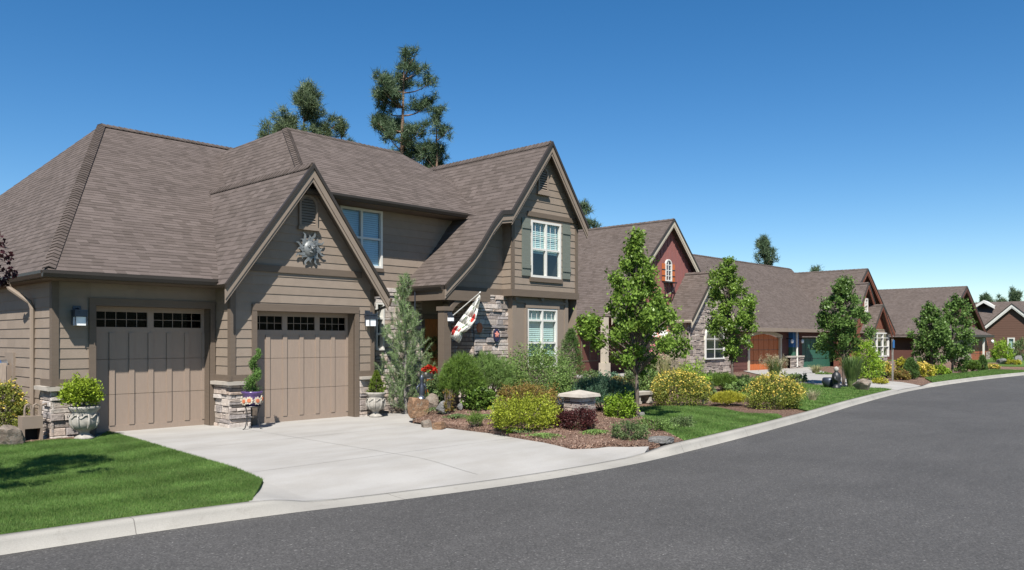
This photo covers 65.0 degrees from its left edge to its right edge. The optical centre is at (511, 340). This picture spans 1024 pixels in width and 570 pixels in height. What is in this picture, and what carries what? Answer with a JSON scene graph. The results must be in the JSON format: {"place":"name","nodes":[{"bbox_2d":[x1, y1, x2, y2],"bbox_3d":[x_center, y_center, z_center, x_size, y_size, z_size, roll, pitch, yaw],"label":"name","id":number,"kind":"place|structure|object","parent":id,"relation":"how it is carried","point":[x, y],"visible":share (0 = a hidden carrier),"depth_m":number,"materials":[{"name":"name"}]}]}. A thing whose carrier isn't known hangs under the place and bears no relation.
{"place":"outdoors","nodes":[
{"label":"outdoors","id":0,"kind":"place"},
{"bbox_2d":[0,434,262,533],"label":"lawn","id":1,"kind":"structure","parent":0,"point":[100,519],"depth_m":9.07,"materials":[{"name":"plant"}]},
{"bbox_2d":[0,233,17,286],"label":"plum tree","id":2,"kind":"object","parent":1,"relation":"on","point":[7,275],"visible":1,"depth_m":10.07,"materials":[{"name":"purple plant"}]},
{"bbox_2d":[95,416,648,501],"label":"driveway","id":3,"kind":"structure","parent":0,"point":[378,471],"depth_m":13.11,"materials":[{"name":"concrete"}]},
{"bbox_2d":[242,405,262,429],"bbox_3d":[-5.272,1.564,16.242,0.402,0.480,0.414,0,0,43],"label":"plant stand","id":4,"kind":"object","parent":3,"relation":"on","point":[251,407],"visible":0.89,"depth_m":16.19,"materials":[{"name":"black metal"}]},
{"bbox_2d":[240,391,263,405],"bbox_3d":[-5.254,1.185,16.248,0.451,0.305,0.454,0,0,43],"label":"flower pot","id":5,"kind":"object","parent":4,"relation":"on","point":[248,398],"visible":1,"depth_m":16.09,"materials":[{"name":"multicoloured ceramic"}]},
{"bbox_2d":[241,348,261,391],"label":"spiral topiary","id":6,"kind":"object","parent":5,"relation":"in","point":[250,385],"visible":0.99,"depth_m":16.24,"materials":[{"name":"green plant"}]},
{"bbox_2d":[365,392,385,416],"bbox_3d":[-3.185,1.504,18.784,0.480,0.580,0.480,0,0,43],"label":"urn","id":7,"kind":"object","parent":3,"relation":"on","point":[375,403],"visible":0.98,"depth_m":18.63,"materials":[{"name":"stone"}]},
{"bbox_2d":[365,370,385,392],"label":"potted shrub","id":8,"kind":"object","parent":7,"relation":"on","point":[375,380],"visible":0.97,"depth_m":18.74,"materials":[{"name":"green plant"}]},
{"bbox_2d":[0,375,1023,569],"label":"road","id":9,"kind":"structure","parent":0,"point":[930,478],"depth_m":9.06,"materials":[{"name":"asphalt"}]},
{"bbox_2d":[0,372,1023,554],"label":"kerb","id":10,"kind":"structure","parent":9,"relation":"on","point":[24,541],"depth_m":9.53,"materials":[{"name":"concrete"}]},
{"bbox_2d":[0,0,1023,336],"label":"sky","id":11,"kind":"structure","parent":0,"point":[884,137],"materials":[{"name":"blue"}]},
{"bbox_2d":[96,361,1023,449],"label":"lot soil","id":12,"kind":"structure","parent":0,"point":[783,412],"depth_m":23.99,"materials":[{"name":"soil"}]},
{"bbox_2d":[0,363,6,422],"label":"wooden fence","id":13,"kind":"object","parent":12,"relation":"on","point":[3,372],"visible":0.39,"depth_m":15.61,"materials":[{"name":"brown wood"}]},
{"bbox_2d":[25,435,94,441],"bbox_3d":[-11.861,1.821,14.382,7.000,0.058,6.600,0,0,43],"label":"planting bed","id":14,"kind":"object","parent":12,"relation":"on","point":[67,438],"visible":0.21,"depth_m":14.49,"materials":[{"name":"brown soil"}]},
{"bbox_2d":[0,425,25,444],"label":"boulder","id":15,"kind":"object","parent":14,"relation":"on","point":[11,434],"visible":0.83,"depth_m":13.66,"materials":[{"name":"stone"}]},
{"bbox_2d":[0,376,35,426],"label":"shrub","id":16,"kind":"object","parent":14,"relation":"on","point":[17,404],"visible":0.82,"depth_m":14.77,"materials":[{"name":"green plant"}]},
{"bbox_2d":[68,405,100,438],"bbox_3d":[-7.789,1.501,14.642,0.530,0.600,0.530,0,0,43],"label":"urn","id":17,"kind":"object","parent":14,"relation":"on","point":[84,421],"visible":0.98,"depth_m":14.48,"materials":[{"name":"stone"}]},
{"bbox_2d":[56,371,104,406],"bbox_3d":[-7.835,0.931,14.592,0.785,0.735,0.801,0,0,17],"label":"potted shrub","id":18,"kind":"object","parent":17,"relation":"in","point":[83,390],"visible":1,"depth_m":14.47,"materials":[{"name":"green plant"}]},
{"bbox_2d":[255,120,272,138],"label":"pine tree","id":19,"kind":"object","parent":12,"relation":"on","point":[263,133],"visible":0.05,"depth_m":46.17,"materials":[{"name":"green plant"}]},
{"bbox_2d":[0,123,588,438],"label":"house","id":20,"kind":"structure","parent":12,"relation":"on","point":[163,281],"depth_m":18.35,"materials":[{"name":"paint"}]},
{"bbox_2d":[18,403,46,439],"bbox_3d":[-8.598,1.477,14.486,0.260,0.687,0.473,0,0,43],"label":"backflow preventer","id":21,"kind":"object","parent":20,"relation":"attached to","point":[30,426],"visible":0.94,"depth_m":14.42,"materials":[{"name":"beige paint"}]},
{"bbox_2d":[96,306,203,433],"bbox_3d":[-7.221,0.523,16.461,0.226,2.555,2.678,0,0,43],"label":"garage door","id":22,"kind":"structure","parent":20,"relation":"in","point":[150,361],"depth_m":16.21,"materials":[{"name":"paint"}]},
{"bbox_2d":[257,311,347,423],"bbox_3d":[-4.643,0.540,18.242,0.226,2.520,2.928,0,0,43],"label":"garage door","id":23,"kind":"structure","parent":20,"relation":"in","point":[303,362],"depth_m":18.03,"materials":[{"name":"paint"}]},
{"bbox_2d":[296,232,324,265],"bbox_3d":[-4.425,-2.020,17.755,0.152,0.769,0.769,0,0,43],"label":"sun sculpture","id":24,"kind":"object","parent":20,"relation":"attached to","point":[309,248],"visible":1,"depth_m":17.74,"materials":[{"name":"grey metal"}]},
{"bbox_2d":[340,205,382,267],"bbox_3d":[-3.801,-2.475,19.587,0.500,1.410,1.240,0,0,43],"label":"window","id":25,"kind":"structure","parent":20,"relation":"in","point":[367,224],"depth_m":19.71,"materials":[{"name":"glass"}]},
{"bbox_2d":[375,302,384,349],"bbox_3d":[-3.432,-0.335,19.934,0.560,1.170,0.250,0,0,43],"label":"window","id":26,"kind":"structure","parent":20,"relation":"in","point":[379,341],"depth_m":19.82,"materials":[{"name":"glass"}]},
{"bbox_2d":[425,336,437,358],"bbox_3d":[-2.036,0.197,21.027,0.228,0.625,0.600,0,0,43],"label":"wreath","id":27,"kind":"object","parent":20,"relation":"attached to","point":[435,340],"visible":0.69,"depth_m":20.97,"materials":[{"name":"green plant"}]},
{"bbox_2d":[425,319,437,393],"bbox_3d":[-2.071,0.615,21.089,0.111,2.330,0.640,0,0,43],"label":"front door","id":28,"kind":"structure","parent":20,"relation":"in","point":[431,325],"depth_m":21.09,"materials":[{"name":"brown wood"}]},
{"bbox_2d":[450,291,480,342],"bbox_3d":[-1.154,-0.525,18.800,0.992,1.203,0.402,0,0,30],"label":"garden flag","id":29,"kind":"object","parent":20,"relation":"attached to","point":[466,321],"visible":0.99,"depth_m":18.69,"materials":[{"name":"white fabric"}]},
{"bbox_2d":[528,308,556,367],"bbox_3d":[0.665,-0.055,22.273,0.500,1.610,1.240,0,0,43],"label":"window","id":30,"kind":"structure","parent":20,"relation":"in","point":[542,323],"depth_m":22.26,"materials":[{"name":"glass"}]},
{"bbox_2d":[531,220,560,278],"bbox_3d":[0.769,-2.470,22.237,0.500,1.540,1.250,0,0,43],"label":"window","id":31,"kind":"structure","parent":20,"relation":"in","point":[545,236],"depth_m":22.40,"materials":[{"name":"glass"}]},
{"bbox_2d":[252,78,340,137],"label":"pine tree","id":32,"kind":"object","parent":12,"relation":"on","point":[305,98],"visible":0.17,"depth_m":45.19,"materials":[{"name":"green plant"}]},
{"bbox_2d":[331,115,355,141],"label":"pine tree","id":33,"kind":"object","parent":12,"relation":"on","point":[341,128],"visible":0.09,"depth_m":46.02,"materials":[{"name":"green plant"}]},
{"bbox_2d":[39,399,683,448],"bbox_3d":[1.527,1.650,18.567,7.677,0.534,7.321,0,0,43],"label":"planting bed","id":34,"kind":"object","parent":12,"relation":"on","point":[565,443],"visible":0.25,"depth_m":15.39,"materials":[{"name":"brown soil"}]},
{"bbox_2d":[407,397,428,417],"bbox_3d":[-2.054,1.470,17.556,0.399,0.466,0.301,0,0,-35],"label":"boulder","id":35,"kind":"object","parent":34,"relation":"on","point":[416,407],"visible":0.97,"depth_m":17.43,"materials":[{"name":"stone"}]},
{"bbox_2d":[416,375,426,395],"bbox_3d":[-2.058,1.208,18.273,0.180,0.857,0.321,0,0,43],"label":"garden statue","id":36,"kind":"object","parent":35,"relation":"on","point":[421,385],"visible":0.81,"depth_m":18.23,"materials":[{"name":"stone"}]},
{"bbox_2d":[423,372,434,396],"bbox_3d":[-1.920,1.187,18.636,0.319,0.873,0.318,0,0,-24],"label":"geranium stand","id":37,"kind":"object","parent":34,"relation":"on","point":[427,375],"visible":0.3,"depth_m":18.52,"materials":[{"name":"black metal"}]},
{"bbox_2d":[421,364,437,373],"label":"geranium","id":38,"kind":"object","parent":37,"relation":"on","point":[429,369],"visible":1,"depth_m":18.54,"materials":[{"name":"red plant"}]},
{"bbox_2d":[426,393,438,410],"bbox_3d":[-1.810,1.417,18.117,0.280,0.438,0.340,0,0,-30],"label":"boulder","id":39,"kind":"object","parent":34,"relation":"on","point":[432,399],"visible":0.67,"depth_m":18.01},
{"bbox_2d":[425,367,450,404],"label":"shrub","id":40,"kind":"object","parent":34,"relation":"on","point":[431,387],"visible":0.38,"depth_m":18.34,"materials":[{"name":"green plant"}]},
{"bbox_2d":[443,388,454,413],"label":"perennial","id":41,"kind":"object","parent":34,"relation":"on","point":[447,406],"visible":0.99,"depth_m":17.27,"materials":[{"name":"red plant"}]},
{"bbox_2d":[434,349,487,404],"bbox_3d":[-1.149,0.853,17.882,1.233,1.343,1.255,0,0,-14],"label":"mugo pine","id":42,"kind":"object","parent":34,"relation":"on","point":[460,373],"visible":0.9,"depth_m":17.56,"materials":[{"name":"green plant"}]},
{"bbox_2d":[464,408,484,426],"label":"seedling conifer","id":43,"kind":"object","parent":34,"relation":"on","point":[475,420],"visible":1,"depth_m":16.07,"materials":[{"name":"green plant"}]},
{"bbox_2d":[460,382,497,409],"bbox_3d":[-0.695,1.218,17.596,0.873,0.638,0.814,0,0,9],"label":"shrub","id":44,"kind":"object","parent":34,"relation":"on","point":[486,396],"visible":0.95,"depth_m":17.42,"materials":[{"name":"green plant"}]},
{"bbox_2d":[473,348,517,392],"bbox_3d":[-0.516,0.835,19.354,1.408,1.292,1.338,0,0,8],"label":"mugo pine","id":45,"kind":"object","parent":34,"relation":"on","point":[495,372],"visible":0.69,"depth_m":19.08,"materials":[{"name":"green plant"}]},
{"bbox_2d":[487,389,562,429],"bbox_3d":[0.270,1.347,15.768,1.592,0.796,1.547,0,0,-8],"label":"spirea","id":46,"kind":"object","parent":34,"relation":"on","point":[501,412],"visible":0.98,"depth_m":15.44,"materials":[{"name":"yellow plant"}]},
{"bbox_2d":[495,378,561,408],"bbox_3d":[0.301,1.209,17.853,1.625,0.686,1.405,0,0,43],"label":"spirea","id":47,"kind":"object","parent":34,"relation":"on","point":[525,388],"visible":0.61,"depth_m":17.66,"materials":[{"name":"green plant"}]},
{"bbox_2d":[496,335,582,398],"bbox_3d":[0.647,0.728,19.978,2.316,1.763,2.129,0,0,43],"label":"shrub","id":48,"kind":"object","parent":34,"relation":"on","point":[543,364],"visible":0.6,"depth_m":19.74,"materials":[{"name":"green plant"}]},
{"bbox_2d":[520,433,565,438],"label":"ground cover","id":49,"kind":"object","parent":34,"relation":"on","point":[543,434],"visible":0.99,"depth_m":14.75,"materials":[{"name":"green plant"}]},
{"bbox_2d":[553,376,573,392],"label":"shrub","id":50,"kind":"object","parent":34,"relation":"on","point":[562,386],"visible":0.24,"depth_m":19.62,"materials":[{"name":"green plant"}]},
{"bbox_2d":[558,327,586,389],"bbox_3d":[1.564,0.716,21.170,0.908,2.176,0.938,0,0,43],"label":"dwarf spruce","id":51,"kind":"object","parent":34,"relation":"on","point":[570,338],"visible":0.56,"depth_m":21.08,"materials":[{"name":"green plant"}]},
{"bbox_2d":[554,403,599,429],"bbox_3d":[1.279,1.493,15.749,0.898,0.543,0.948,0,0,23],"label":"barberry","id":52,"kind":"object","parent":34,"relation":"on","point":[582,415],"visible":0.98,"depth_m":15.56,"materials":[{"name":"red plant"}]},
{"bbox_2d":[558,390,600,416],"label":"stone pillar","id":53,"kind":"structure","parent":34,"relation":"on","point":[578,397],"depth_m":17.79,"materials":[{"name":"stone"}]},
{"bbox_2d":[568,375,634,410],"bbox_3d":[2.218,1.287,19.765,1.876,0.963,1.978,0,0,10],"label":"juniper","id":54,"kind":"object","parent":34,"relation":"on","point":[613,385],"visible":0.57,"depth_m":19.41,"materials":[{"name":"green plant"}]},
{"bbox_2d":[602,390,639,418],"bbox_3d":[2.509,1.455,18.503,0.835,0.730,0.999,0,0,43],"label":"shrub","id":55,"kind":"object","parent":34,"relation":"on","point":[616,404],"visible":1,"depth_m":18.36,"materials":[{"name":"green plant"}]},
{"bbox_2d":[609,417,651,440],"bbox_3d":[2.176,1.639,14.903,0.730,0.456,0.758,0,0,-29],"label":"shrub","id":56,"kind":"object","parent":34,"relation":"on","point":[630,428],"visible":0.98,"depth_m":14.79,"materials":[{"name":"green plant"}]},
{"bbox_2d":[636,414,681,430],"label":"shrub","id":57,"kind":"object","parent":34,"relation":"on","point":[659,422],"visible":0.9,"depth_m":16.25,"materials":[{"name":"green plant"}]},
{"bbox_2d":[648,436,673,443],"bbox_3d":[2.694,1.790,14.438,0.338,0.106,0.438,0,0,-41],"label":"stone","id":58,"kind":"object","parent":34,"relation":"on","point":[663,439],"visible":1,"depth_m":14.33,"materials":[{"name":"stone"}]},
{"bbox_2d":[374,273,437,413],"bbox_3d":[-2.525,0.111,19.034,1.445,3.544,1.627,0,0,25],"label":"young pine","id":59,"kind":"object","parent":12,"relation":"on","point":[404,381],"visible":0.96,"depth_m":19.01,"materials":[{"name":"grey plant"}]},
{"bbox_2d":[367,44,446,167],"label":"pine tree","id":60,"kind":"object","parent":12,"relation":"on","point":[389,89],"visible":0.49,"depth_m":44.08,"materials":[{"name":"green plant"}]},
{"bbox_2d":[412,101,454,167],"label":"pine tree","id":61,"kind":"object","parent":12,"relation":"on","point":[435,155],"visible":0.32,"depth_m":43.75,"materials":[{"name":"green plant"}]},
{"bbox_2d":[578,198,601,229],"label":"pine tree","id":62,"kind":"object","parent":12,"relation":"on","point":[586,211],"visible":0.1,"depth_m":51.65,"materials":[{"name":"green plant"}]},
{"bbox_2d":[618,369,641,385],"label":"shrub","id":63,"kind":"object","parent":12,"relation":"on","point":[629,375],"visible":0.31,"depth_m":25.99,"materials":[{"name":"green plant"}]},
{"bbox_2d":[573,226,692,417],"bbox_3d":[2.998,-0.392,18.854,2.511,4.510,2.995,0,0,43],"label":"street tree","id":64,"kind":"object","parent":12,"relation":"on","point":[654,313],"visible":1,"depth_m":18.51,"materials":[{"name":"green plant"}]},
{"bbox_2d":[639,391,652,403],"bbox_3d":[3.725,1.660,23.296,0.400,0.339,0.840,0,0,43],"label":"stone bench","id":65,"kind":"object","parent":12,"relation":"on","point":[645,397],"visible":0.57,"depth_m":23.35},
{"bbox_2d":[638,367,669,399],"bbox_3d":[4.217,1.311,24.199,1.054,1.098,1.013,0,0,43],"label":"shrub","id":66,"kind":"object","parent":12,"relation":"on","point":[645,382],"visible":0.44,"depth_m":24.10,"materials":[{"name":"green plant"}]},
{"bbox_2d":[646,336,665,374],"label":"rose bush","id":67,"kind":"object","parent":12,"relation":"on","point":[653,347],"visible":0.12,"depth_m":30.56,"materials":[{"name":"green plant"}]},
{"bbox_2d":[649,362,713,405],"bbox_3d":[4.774,1.246,22.576,1.821,1.263,1.925,0,0,15],"label":"potentilla","id":68,"kind":"object","parent":12,"relation":"on","point":[692,391],"visible":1,"depth_m":22.31,"materials":[{"name":"yellow plant"}]},
{"bbox_2d":[669,413,697,426],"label":"shrub","id":69,"kind":"object","parent":12,"relation":"on","point":[686,421],"visible":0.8,"depth_m":16.91,"materials":[{"name":"green plant"}]},
{"bbox_2d":[676,357,711,390],"bbox_3d":[6.024,1.212,27.406,1.417,1.294,1.523,0,0,43],"label":"shrub","id":70,"kind":"object","parent":12,"relation":"on","point":[691,368],"visible":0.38,"depth_m":27.34,"materials":[{"name":"green plant"}]},
{"bbox_2d":[577,218,833,377],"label":"house","id":71,"kind":"structure","parent":12,"relation":"on","point":[786,307],"depth_m":43.99,"materials":[{"name":"brown"}]},
{"bbox_2d":[665,259,671,281],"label":"window","id":72,"kind":"structure","parent":71,"relation":"in","point":[669,270],"depth_m":42.98,"materials":[{"name":"white plastic"}]},
{"bbox_2d":[704,327,724,359],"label":"window","id":73,"kind":"structure","parent":71,"relation":"in","point":[711,349],"depth_m":43.35,"materials":[{"name":"white plastic"}]},
{"bbox_2d":[750,334,778,369],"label":"garage door","id":74,"kind":"structure","parent":71,"relation":"in","point":[763,344],"depth_m":48.78,"materials":[{"name":"brown wood"}]},
{"bbox_2d":[802,339,833,366],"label":"garage door","id":75,"kind":"structure","parent":71,"relation":"in","point":[811,358],"depth_m":54.21,"materials":[{"name":"green paint"}]},
{"bbox_2d":[705,371,738,390],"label":"mugo pine","id":76,"kind":"object","parent":12,"relation":"on","point":[719,379],"visible":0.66,"depth_m":29.01,"materials":[{"name":"green plant"}]},
{"bbox_2d":[709,390,746,405],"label":"juniper","id":77,"kind":"object","parent":12,"relation":"on","point":[726,397],"visible":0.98,"depth_m":22.69,"materials":[{"name":"plant"}]},
{"bbox_2d":[705,255,761,373],"bbox_3d":[8.796,-0.743,31.861,2.217,5.250,2.270,0,0,7],"label":"street tree","id":78,"kind":"object","parent":12,"relation":"on","point":[745,318],"visible":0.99,"depth_m":31.80,"materials":[{"name":"green plant"}]},
{"bbox_2d":[724,377,752,391],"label":"shrub","id":79,"kind":"object","parent":12,"relation":"on","point":[735,386],"visible":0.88,"depth_m":28.02,"materials":[{"name":"green plant"}]},
{"bbox_2d":[752,234,780,265],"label":"pine tree","id":80,"kind":"object","parent":12,"relation":"on","point":[765,254],"visible":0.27,"depth_m":65.48,"materials":[{"name":"green plant"}]},
{"bbox_2d":[738,366,807,409],"bbox_3d":[7.207,1.291,22.229,1.828,1.209,1.975,0,0,43],"label":"potentilla","id":81,"kind":"object","parent":12,"relation":"on","point":[769,391],"visible":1,"depth_m":21.87,"materials":[{"name":"yellow plant"}]},
{"bbox_2d":[784,372,808,381],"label":"shrub","id":82,"kind":"object","parent":12,"relation":"on","point":[800,376],"visible":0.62,"depth_m":35.09,"materials":[{"name":"green plant"}]},
{"bbox_2d":[791,268,895,366],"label":"house","id":83,"kind":"structure","parent":12,"relation":"on","point":[814,285],"depth_m":58.86,"materials":[{"name":"brown"}]},
{"bbox_2d":[872,333,888,356],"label":"window","id":84,"kind":"structure","parent":83,"relation":"in","point":[877,341],"depth_m":58.29,"materials":[{"name":"white plastic"}]},
{"bbox_2d":[810,271,882,384],"bbox_3d":[13.428,-0.461,32.737,2.368,4.736,2.350,0,0,-8],"label":"street tree","id":85,"kind":"object","parent":12,"relation":"on","point":[840,323],"visible":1,"depth_m":32.58,"materials":[{"name":"green plant"}]},
{"bbox_2d":[838,355,865,386],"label":"ornamental grass","id":86,"kind":"object","parent":12,"relation":"on","point":[851,368],"depth_m":31.40,"materials":[{"name":"plant"}]},
{"bbox_2d":[851,338,888,379],"bbox_3d":[16.341,0.800,37.082,1.958,2.180,1.738,0,0,43],"label":"shrub","id":87,"kind":"object","parent":12,"relation":"on","point":[871,354],"visible":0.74,"depth_m":36.75,"materials":[{"name":"green plant"}]},
{"bbox_2d":[872,359,891,377],"bbox_3d":[18.374,1.394,39.776,1.134,0.983,1.140,0,0,43],"label":"potentilla","id":88,"kind":"object","parent":12,"relation":"on","point":[889,372],"visible":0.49,"depth_m":39.51,"materials":[{"name":"yellow plant"}]},
{"bbox_2d":[890,367,910,379],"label":"shrub","id":89,"kind":"object","parent":12,"relation":"on","point":[905,375],"visible":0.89,"depth_m":37.63,"materials":[{"name":"yellow plant"}]},
{"bbox_2d":[900,357,918,378],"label":"dwarf conifer","id":90,"kind":"object","parent":12,"relation":"on","point":[911,365],"visible":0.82,"depth_m":38.37,"materials":[{"name":"green plant"}]},
{"bbox_2d":[911,361,937,376],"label":"shrub","id":91,"kind":"object","parent":12,"relation":"on","point":[924,368],"visible":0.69,"depth_m":40.23,"materials":[{"name":"plant"}]},
{"bbox_2d":[906,300,955,364],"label":"street tree","id":92,"kind":"object","parent":12,"relation":"on","point":[926,340],"visible":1,"depth_m":43.11,"materials":[{"name":"green plant"}]},
{"bbox_2d":[934,363,951,374],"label":"shrub","id":93,"kind":"object","parent":12,"relation":"on","point":[942,370],"visible":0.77,"depth_m":42.85,"materials":[{"name":"green plant"}]},
{"bbox_2d":[935,292,978,372],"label":"street tree","id":94,"kind":"object","parent":12,"relation":"on","point":[964,348],"visible":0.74,"depth_m":43.63,"materials":[{"name":"green plant"}]},
{"bbox_2d":[965,360,981,370],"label":"dwarf conifer","id":95,"kind":"object","parent":12,"relation":"on","point":[973,365],"visible":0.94,"depth_m":46.68,"materials":[{"name":"green plant"}]},
{"bbox_2d":[978,354,987,369],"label":"dwarf conifer","id":96,"kind":"object","parent":12,"relation":"on","point":[982,360],"visible":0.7,"depth_m":49.12,"materials":[{"name":"green plant"}]},
{"bbox_2d":[651,349,679,384],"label":"ornamental grass","id":97,"kind":"object","parent":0,"point":[664,365],"depth_m":27.53,"materials":[{"name":"plant"}]},
{"bbox_2d":[759,353,788,376],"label":"ornamental grass","id":98,"kind":"object","parent":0,"point":[772,364],"depth_m":38.70,"materials":[{"name":"plant"}]},
{"bbox_2d":[745,388,890,410],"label":"lawn","id":99,"kind":"structure","parent":0,"point":[829,400],"depth_m":24.45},
{"bbox_2d":[832,366,840,387],"bbox_3d":[12.317,1.420,30.445,0.384,0.850,0.405,0,0,1],"label":"garden statue","id":100,"kind":"object","parent":99,"relation":"on","point":[836,377],"visible":0.96,"depth_m":30.36,"materials":[{"name":"stone"}]},
{"bbox_2d":[852,378,870,389],"bbox_3d":[12.846,1.689,29.527,0.607,0.575,0.605,0,0,41],"label":"boulder","id":101,"kind":"object","parent":99,"relation":"on","point":[863,384],"visible":0.82,"depth_m":29.33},
{"bbox_2d":[743,367,919,389],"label":"driveway","id":102,"kind":"structure","parent":0,"point":[813,378],"depth_m":37.51,"materials":[{"name":"concrete"}]},
{"bbox_2d":[888,357,1023,362],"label":"lawn","id":103,"kind":"structure","parent":0,"point":[990,360],"depth_m":71.62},
{"bbox_2d":[767,286,993,361],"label":"house","id":104,"kind":"structure","parent":103,"relation":"on","point":[903,307],"depth_m":76.60,"materials":[{"name":"brown"}]},
{"bbox_2d":[971,341,987,359],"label":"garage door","id":105,"kind":"structure","parent":104,"relation":"in","point":[980,345],"depth_m":74.46,"materials":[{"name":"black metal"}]},
{"bbox_2d":[975,300,1023,357],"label":"house","id":106,"kind":"structure","parent":103,"relation":"on","point":[1002,320],"depth_m":84.16,"materials":[{"name":"brown"}]},
{"bbox_2d":[989,338,1016,360],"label":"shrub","id":107,"kind":"object","parent":103,"relation":"on","point":[999,353],"visible":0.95,"depth_m":67.61,"materials":[{"name":"green plant"}]},
{"bbox_2d":[1006,284,1023,300],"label":"conifer tree","id":108,"kind":"object","parent":103,"relation":"on","point":[1015,294],"visible":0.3,"depth_m":129.72,"materials":[{"name":"plant"}]},
{"bbox_2d":[1010,337,1023,358],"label":"shrub","id":109,"kind":"object","parent":103,"relation":"on","point":[1018,343],"visible":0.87,"depth_m":72.69,"materials":[{"name":"green plant"}]},
{"bbox_2d":[925,372,1019,382],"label":"lawn","id":110,"kind":"structure","parent":0,"point":[968,377],"depth_m":38.69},
{"bbox_2d":[0,369,1023,532],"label":"grass","id":111,"kind":"structure","parent":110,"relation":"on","point":[714,419],"depth_m":10.97,"materials":[{"name":"plant"}]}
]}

